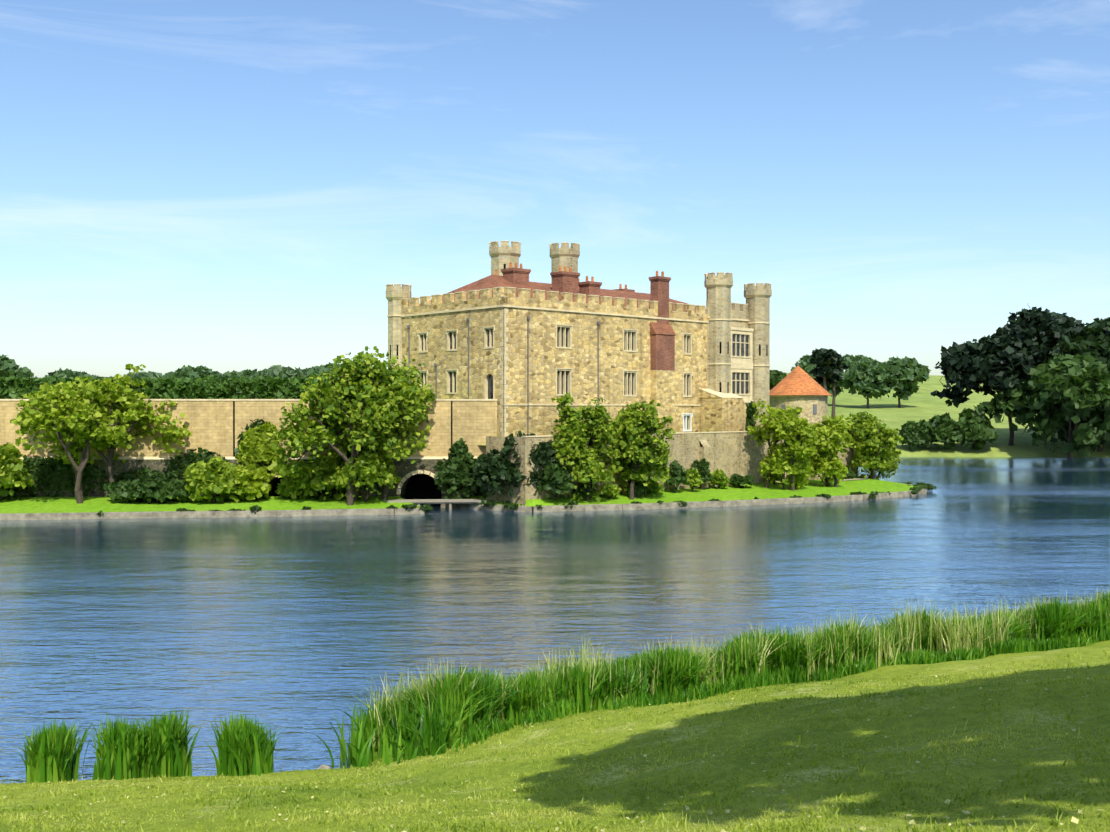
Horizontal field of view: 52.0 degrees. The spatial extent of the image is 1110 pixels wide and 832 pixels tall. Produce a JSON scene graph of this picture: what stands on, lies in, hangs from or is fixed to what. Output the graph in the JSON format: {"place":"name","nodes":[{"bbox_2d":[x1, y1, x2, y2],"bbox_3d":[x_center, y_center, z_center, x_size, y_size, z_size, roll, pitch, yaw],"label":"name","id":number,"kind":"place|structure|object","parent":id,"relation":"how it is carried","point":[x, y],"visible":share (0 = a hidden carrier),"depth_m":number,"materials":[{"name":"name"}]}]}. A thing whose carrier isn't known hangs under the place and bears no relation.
{"place":"outdoors","nodes":[
{"label":"outdoors","id":0,"kind":"place"},
{"bbox_2d":[0,496,419,513],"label":"island lawn","id":1,"kind":"structure","parent":0,"point":[50,504],"depth_m":109.68,"materials":[{"name":"green plant"}]},
{"bbox_2d":[0,442,34,500],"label":"tamarisk shrub","id":2,"kind":"object","parent":1,"relation":"on","point":[14,473],"visible":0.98,"depth_m":111.11,"materials":[{"name":"green plant"}]},
{"bbox_2d":[10,364,192,503],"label":"tree","id":3,"kind":"object","parent":1,"relation":"on","point":[92,412],"visible":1,"depth_m":110.97,"materials":[{"name":"green plant"}]},
{"bbox_2d":[103,477,196,502],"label":"mound shrub","id":4,"kind":"object","parent":1,"relation":"on","point":[150,491],"visible":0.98,"depth_m":109.82,"materials":[{"name":"green plant"}]},
{"bbox_2d":[183,456,238,502],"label":"laurel shrub","id":5,"kind":"object","parent":1,"relation":"on","point":[211,476],"visible":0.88,"depth_m":109.79,"materials":[{"name":"green plant"}]},
{"bbox_2d":[225,464,270,502],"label":"laurel shrub","id":6,"kind":"object","parent":1,"relation":"on","point":[251,482],"visible":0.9,"depth_m":111.20,"materials":[{"name":"green plant"}]},
{"bbox_2d":[275,475,313,499],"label":"wall foot shrub","id":7,"kind":"object","parent":1,"relation":"on","point":[287,486],"visible":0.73,"depth_m":112.50,"materials":[{"name":"green plant"}]},
{"bbox_2d":[292,456,347,499],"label":"shrub","id":8,"kind":"object","parent":1,"relation":"on","point":[320,479],"visible":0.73,"depth_m":111.70,"materials":[{"name":"green plant"}]},
{"bbox_2d":[262,346,436,504],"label":"tree","id":9,"kind":"object","parent":1,"relation":"on","point":[376,402],"visible":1,"depth_m":109.83,"materials":[{"name":"green plant"}]},
{"bbox_2d":[329,442,400,501],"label":"shrub","id":10,"kind":"object","parent":1,"relation":"on","point":[367,468],"visible":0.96,"depth_m":110.16,"materials":[{"name":"green plant"}]},
{"bbox_2d":[235,421,287,475],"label":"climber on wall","id":11,"kind":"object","parent":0,"point":[255,447],"visible":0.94,"depth_m":113.96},
{"bbox_2d":[0,457,1109,783],"bbox_3d":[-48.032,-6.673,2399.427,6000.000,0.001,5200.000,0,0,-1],"label":"moat water","id":12,"kind":"structure","parent":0,"point":[298,631],"depth_m":64.21,"materials":[{"name":"blue liquid"}]},
{"bbox_2d":[0,508,425,519],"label":"stone embankment","id":13,"kind":"structure","parent":12,"relation":"on","point":[172,514],"depth_m":104.55,"materials":[{"name":"grey stone"}]},
{"bbox_2d":[386,499,483,509],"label":"footbridge","id":14,"kind":"object","parent":12,"relation":"in","point":[450,502],"visible":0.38,"depth_m":112.24,"materials":[{"name":"grey wood"}]},
{"bbox_2d":[96,482,936,515],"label":"waterside plants","id":15,"kind":"object","parent":12,"relation":"on","point":[427,507],"visible":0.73,"depth_m":111.44,"materials":[{"name":"green plant"}]},
{"bbox_2d":[441,483,926,512],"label":"stone embankment","id":16,"kind":"structure","parent":12,"relation":"on","point":[600,507],"depth_m":114.85,"materials":[{"name":"grey stone"}]},
{"bbox_2d":[0,640,1109,831],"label":"bank ground","id":17,"kind":"structure","parent":0,"point":[946,719],"depth_m":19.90,"materials":[{"name":"green plant"}]},
{"bbox_2d":[9,708,281,782],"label":"reed clumps","id":18,"kind":"object","parent":17,"relation":"on","point":[156,748],"visible":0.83,"depth_m":29.87,"materials":[{"name":"green plant"}]},
{"bbox_2d":[316,764,330,769],"bbox_3d":[-6.350,9.715,31.141,0.541,0.355,0.394,0,0,-1],"label":"shore rock","id":19,"kind":"object","parent":17,"relation":"on","point":[323,766],"visible":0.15,"depth_m":31.09,"materials":[{"name":"grey stone"}]},
{"bbox_2d":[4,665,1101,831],"bbox_3d":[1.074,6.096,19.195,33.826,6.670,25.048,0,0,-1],"label":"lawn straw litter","id":20,"kind":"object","parent":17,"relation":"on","point":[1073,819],"visible":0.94,"depth_m":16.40,"materials":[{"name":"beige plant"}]},
{"bbox_2d":[312,587,1109,767],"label":"shore reeds","id":21,"kind":"object","parent":17,"relation":"on","point":[439,724],"visible":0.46,"depth_m":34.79,"materials":[{"name":"green plant"}]},
{"bbox_2d":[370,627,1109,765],"bbox_3d":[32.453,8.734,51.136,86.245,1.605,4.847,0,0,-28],"label":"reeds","id":22,"kind":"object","parent":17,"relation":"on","point":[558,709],"visible":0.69,"depth_m":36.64,"materials":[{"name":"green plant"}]},
{"bbox_2d":[0,0,1109,377],"label":"sky","id":23,"kind":"structure","parent":0,"point":[222,186],"materials":[{"name":"blue"}]},
{"bbox_2d":[444,476,918,506],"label":"island lawn","id":24,"kind":"structure","parent":0,"point":[761,491],"depth_m":124.37,"materials":[{"name":"green plant"}]},
{"bbox_2d":[434,438,479,498],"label":"shrub","id":25,"kind":"object","parent":24,"relation":"on","point":[456,468],"visible":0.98,"depth_m":113.43,"materials":[{"name":"green plant"}]},
{"bbox_2d":[473,430,558,498],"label":"bush","id":26,"kind":"object","parent":24,"relation":"on","point":[495,467],"visible":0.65,"depth_m":111.12,"materials":[{"name":"green plant"}]},
{"bbox_2d":[536,460,573,500],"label":"bush","id":27,"kind":"object","parent":24,"relation":"on","point":[556,477],"visible":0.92,"depth_m":110.84,"materials":[{"name":"green plant"}]},
{"bbox_2d":[549,393,621,497],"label":"island tree","id":28,"kind":"object","parent":24,"relation":"on","point":[596,426],"visible":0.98,"depth_m":113.11,"materials":[{"name":"green plant"}]},
{"bbox_2d":[567,447,614,501],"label":"bush","id":29,"kind":"object","parent":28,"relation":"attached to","point":[593,466],"visible":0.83,"depth_m":112.17,"materials":[{"name":"green plant"}]},
{"bbox_2d":[575,482,597,499],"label":"terrace shrub","id":30,"kind":"object","parent":24,"relation":"on","point":[583,492],"visible":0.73,"depth_m":113.33,"materials":[{"name":"green plant"}]},
{"bbox_2d":[601,482,621,498],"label":"terrace shrub","id":31,"kind":"object","parent":24,"relation":"on","point":[614,491],"visible":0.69,"depth_m":115.25,"materials":[{"name":"green plant"}]},
{"bbox_2d":[624,479,647,495],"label":"terrace shrub","id":32,"kind":"object","parent":24,"relation":"on","point":[639,487],"visible":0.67,"depth_m":117.05,"materials":[{"name":"green plant"}]},
{"bbox_2d":[606,399,675,499],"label":"island tree","id":33,"kind":"object","parent":24,"relation":"on","point":[634,425],"visible":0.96,"depth_m":115.49,"materials":[{"name":"green plant"}]},
{"bbox_2d":[620,443,670,497],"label":"bush","id":34,"kind":"object","parent":33,"relation":"attached to","point":[628,473],"visible":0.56,"depth_m":116.43,"materials":[{"name":"green plant"}]},
{"bbox_2d":[646,479,664,493],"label":"terrace shrub","id":35,"kind":"object","parent":24,"relation":"on","point":[654,485],"visible":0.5,"depth_m":120.24,"materials":[{"name":"green plant"}]},
{"bbox_2d":[486,430,857,510],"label":"terrace wall","id":36,"kind":"structure","parent":24,"relation":"on","point":[730,453],"depth_m":126.83,"materials":[{"name":"stone"}]},
{"bbox_2d":[664,460,687,492],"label":"terrace shrub","id":37,"kind":"object","parent":24,"relation":"on","point":[677,478],"visible":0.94,"depth_m":121.86,"materials":[{"name":"green plant"}]},
{"bbox_2d":[683,467,703,491],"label":"terrace shrub","id":38,"kind":"object","parent":24,"relation":"on","point":[692,477],"visible":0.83,"depth_m":123.24,"materials":[{"name":"green plant"}]},
{"bbox_2d":[691,458,713,489],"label":"terrace shrub","id":39,"kind":"object","parent":24,"relation":"on","point":[702,467],"visible":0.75,"depth_m":125.77,"materials":[{"name":"green plant"}]},
{"bbox_2d":[708,469,729,488],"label":"terrace shrub","id":40,"kind":"object","parent":24,"relation":"on","point":[720,479],"visible":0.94,"depth_m":126.97,"materials":[{"name":"green plant"}]},
{"bbox_2d":[729,473,754,487],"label":"terrace shrub","id":41,"kind":"object","parent":24,"relation":"on","point":[736,480],"visible":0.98,"depth_m":129.01,"materials":[{"name":"green plant"}]},
{"bbox_2d":[764,472,785,483],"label":"terrace shrub","id":42,"kind":"object","parent":24,"relation":"on","point":[776,477],"visible":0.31,"depth_m":134.67,"materials":[{"name":"green plant"}]},
{"bbox_2d":[747,399,817,490],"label":"island tree","id":43,"kind":"object","parent":24,"relation":"on","point":[788,424],"visible":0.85,"depth_m":128.29,"materials":[{"name":"green plant"}]},
{"bbox_2d":[757,440,809,488],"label":"bush","id":44,"kind":"object","parent":24,"relation":"on","point":[778,460],"visible":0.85,"depth_m":128.51,"materials":[{"name":"green plant"}]},
{"bbox_2d":[809,452,848,486],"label":"bush","id":45,"kind":"object","parent":24,"relation":"on","point":[826,471],"visible":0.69,"depth_m":133.07,"materials":[{"name":"green plant"}]},
{"bbox_2d":[806,414,853,486],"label":"island tree","id":46,"kind":"object","parent":24,"relation":"on","point":[832,434],"visible":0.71,"depth_m":133.17,"materials":[{"name":"green plant"}]},
{"bbox_2d":[822,474,845,478],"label":"terrace shrub","id":47,"kind":"object","parent":24,"relation":"on","point":[841,476],"visible":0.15,"depth_m":141.30,"materials":[{"name":"green plant"}]},
{"bbox_2d":[841,465,855,478],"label":"terrace shrub","id":48,"kind":"object","parent":24,"relation":"on","point":[850,474],"visible":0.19,"depth_m":145.06,"materials":[{"name":"green plant"}]},
{"bbox_2d":[832,474,880,480],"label":"gravel island path","id":49,"kind":"structure","parent":24,"relation":"on","point":[861,478],"depth_m":145.89,"materials":[{"name":"beige gravel"}]},
{"bbox_2d":[849,444,894,479],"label":"bush","id":50,"kind":"object","parent":24,"relation":"on","point":[881,462],"visible":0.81,"depth_m":145.29,"materials":[{"name":"green plant"}]},
{"bbox_2d":[844,411,903,478],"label":"island tree","id":51,"kind":"object","parent":24,"relation":"on","point":[867,431],"visible":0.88,"depth_m":145.12,"materials":[{"name":"green plant"}]},
{"bbox_2d":[868,452,899,478],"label":"bush","id":52,"kind":"object","parent":24,"relation":"on","point":[894,466],"visible":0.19,"depth_m":149.86,"materials":[{"name":"green plant"}]},
{"bbox_2d":[870,443,901,474],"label":"island tree","id":53,"kind":"object","parent":24,"relation":"on","point":[897,451],"visible":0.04,"depth_m":150.02,"materials":[{"name":"green plant"}]},
{"bbox_2d":[769,373,1109,456],"bbox_3d":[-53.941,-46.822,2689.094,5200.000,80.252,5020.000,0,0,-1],"label":"grassy hill","id":54,"kind":"structure","parent":0,"point":[922,403],"depth_m":323.22,"materials":[{"name":"green plant"}]},
{"bbox_2d":[0,354,33,377],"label":"park tree","id":55,"kind":"object","parent":54,"relation":"on","point":[9,367],"visible":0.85,"depth_m":314.37,"materials":[{"name":"green plant"}]},
{"bbox_2d":[45,368,86,377],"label":"park tree","id":56,"kind":"object","parent":54,"relation":"on","point":[68,373],"visible":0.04,"depth_m":333.62,"materials":[{"name":"green plant"}]},
{"bbox_2d":[79,374,109,378],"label":"park tree","id":57,"kind":"object","parent":54,"relation":"on","point":[92,375],"visible":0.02,"depth_m":321.58,"materials":[{"name":"green plant"}]},
{"bbox_2d":[123,371,165,378],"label":"park tree","id":58,"kind":"object","parent":54,"relation":"on","point":[150,374],"visible":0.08,"depth_m":324.41,"materials":[{"name":"green plant"}]},
{"bbox_2d":[165,365,228,378],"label":"park tree","id":59,"kind":"object","parent":54,"relation":"on","point":[189,371],"visible":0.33,"depth_m":319.25,"materials":[{"name":"green plant"}]},
{"bbox_2d":[223,369,256,377],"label":"park tree","id":60,"kind":"object","parent":54,"relation":"on","point":[247,373],"visible":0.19,"depth_m":330.05,"materials":[{"name":"green plant"}]},
{"bbox_2d":[252,365,308,378],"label":"park tree","id":61,"kind":"object","parent":54,"relation":"on","point":[279,371],"visible":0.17,"depth_m":320.26,"materials":[{"name":"green plant"}]},
{"bbox_2d":[303,362,340,382],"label":"park tree","id":62,"kind":"object","parent":54,"relation":"on","point":[317,370],"visible":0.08,"depth_m":323.36,"materials":[{"name":"green plant"}]},
{"bbox_2d":[769,370,786,389],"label":"tree behind garden house","id":63,"kind":"object","parent":54,"relation":"on","point":[776,377],"visible":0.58,"depth_m":416.97,"materials":[{"name":"green plant"}]},
{"bbox_2d":[791,354,816,372],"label":"hill tree","id":64,"kind":"object","parent":54,"relation":"on","point":[805,365],"visible":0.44,"depth_m":557.82,"materials":[{"name":"green plant"}]},
{"bbox_2d":[808,348,843,390],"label":"tree","id":65,"kind":"object","parent":54,"relation":"on","point":[826,362],"visible":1,"depth_m":299.26,"materials":[{"name":"green plant"}]},
{"bbox_2d":[807,370,844,397],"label":"hill tree","id":66,"kind":"object","parent":54,"relation":"on","point":[838,385],"visible":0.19,"depth_m":389.52,"materials":[{"name":"green plant"}]},
{"bbox_2d":[814,358,847,418],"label":"tree","id":67,"kind":"object","parent":54,"relation":"on","point":[833,379],"visible":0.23,"depth_m":307.10,"materials":[{"name":"green plant"}]},
{"bbox_2d":[841,354,873,374],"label":"hill tree","id":68,"kind":"object","parent":54,"relation":"on","point":[849,359],"visible":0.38,"depth_m":596.45,"materials":[{"name":"green plant"}]},
{"bbox_2d":[842,360,900,408],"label":"hill tree","id":69,"kind":"object","parent":54,"relation":"on","point":[868,379],"visible":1,"depth_m":377.99,"materials":[{"name":"green plant"}]},
{"bbox_2d":[883,356,930,407],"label":"hill tree","id":70,"kind":"object","parent":54,"relation":"on","point":[911,373],"visible":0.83,"depth_m":381.65,"materials":[{"name":"green plant"}]},
{"bbox_2d":[898,419,936,450],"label":"shore tree","id":71,"kind":"object","parent":54,"relation":"on","point":[913,434],"visible":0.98,"depth_m":237.57,"materials":[{"name":"green plant"}]},
{"bbox_2d":[928,412,967,449],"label":"bush","id":72,"kind":"object","parent":54,"relation":"on","point":[945,426],"visible":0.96,"depth_m":236.44,"materials":[{"name":"green plant"}]},
{"bbox_2d":[958,408,997,449],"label":"bush","id":73,"kind":"object","parent":54,"relation":"on","point":[981,429],"visible":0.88,"depth_m":236.43,"materials":[{"name":"green plant"}]},
{"bbox_2d":[931,324,1073,445],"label":"tree","id":74,"kind":"object","parent":54,"relation":"on","point":[998,365],"visible":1,"depth_m":238.39,"materials":[{"name":"green plant"}]},
{"bbox_2d":[974,379,1109,451],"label":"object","id":75,"kind":"object","parent":54,"relation":"on","point":[1004,402],"visible":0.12,"depth_m":235.75,"materials":[{"name":"green plant"}]},
{"bbox_2d":[986,305,1107,440],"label":"tree","id":76,"kind":"object","parent":54,"relation":"on","point":[1063,324],"visible":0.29,"depth_m":242.21,"materials":[{"name":"green plant"}]},
{"bbox_2d":[1016,353,1109,457],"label":"tree","id":77,"kind":"object","parent":54,"relation":"on","point":[1080,386],"visible":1,"depth_m":226.63,"materials":[{"name":"green plant"}]},
{"bbox_2d":[1031,336,1109,451],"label":"tree","id":78,"kind":"object","parent":54,"relation":"on","point":[1098,350],"visible":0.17,"depth_m":233.17,"materials":[{"name":"green plant"}]},
{"bbox_2d":[1076,317,1109,342],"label":"tree","id":79,"kind":"object","parent":54,"relation":"on","point":[1102,324],"visible":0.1,"depth_m":242.37,"materials":[{"name":"green plant"}]},
{"bbox_2d":[1098,372,1109,444],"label":"tree","id":80,"kind":"object","parent":54,"relation":"on","point":[1107,434],"visible":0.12,"depth_m":232.11,"materials":[{"name":"green plant"}]},
{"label":"island terraces","id":81,"kind":"structure","parent":0,"visible":0},
{"bbox_2d":[0,375,315,398],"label":"clipped yew hedge","id":82,"kind":"object","parent":81,"relation":"on","point":[172,387],"visible":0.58,"depth_m":117.58,"materials":[{"name":"green plant"}]},
{"bbox_2d":[0,399,497,498],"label":"curtain wall","id":83,"kind":"structure","parent":81,"relation":"on","point":[215,425],"depth_m":115.07,"materials":[{"name":"stone"}]},
{"bbox_2d":[2,418,485,497],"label":"wall ivy","id":84,"kind":"object","parent":83,"relation":"attached to","point":[45,472],"visible":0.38,"depth_m":114.36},
{"bbox_2d":[385,241,771,436],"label":"castle block","id":85,"kind":"structure","parent":81,"relation":"on","point":[515,341],"depth_m":126.18,"materials":[{"name":"stone"}]},
{"bbox_2d":[744,401,757,430],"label":"ivy","id":86,"kind":"object","parent":85,"relation":"attached to","point":[751,411],"visible":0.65,"depth_m":136.22,"materials":[{"name":"green plant"}]},
{"bbox_2d":[769,363,831,426],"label":"round tower","id":87,"kind":"structure","parent":81,"relation":"on","point":[797,386],"depth_m":162.40,"materials":[{"name":"tile"}]}
]}

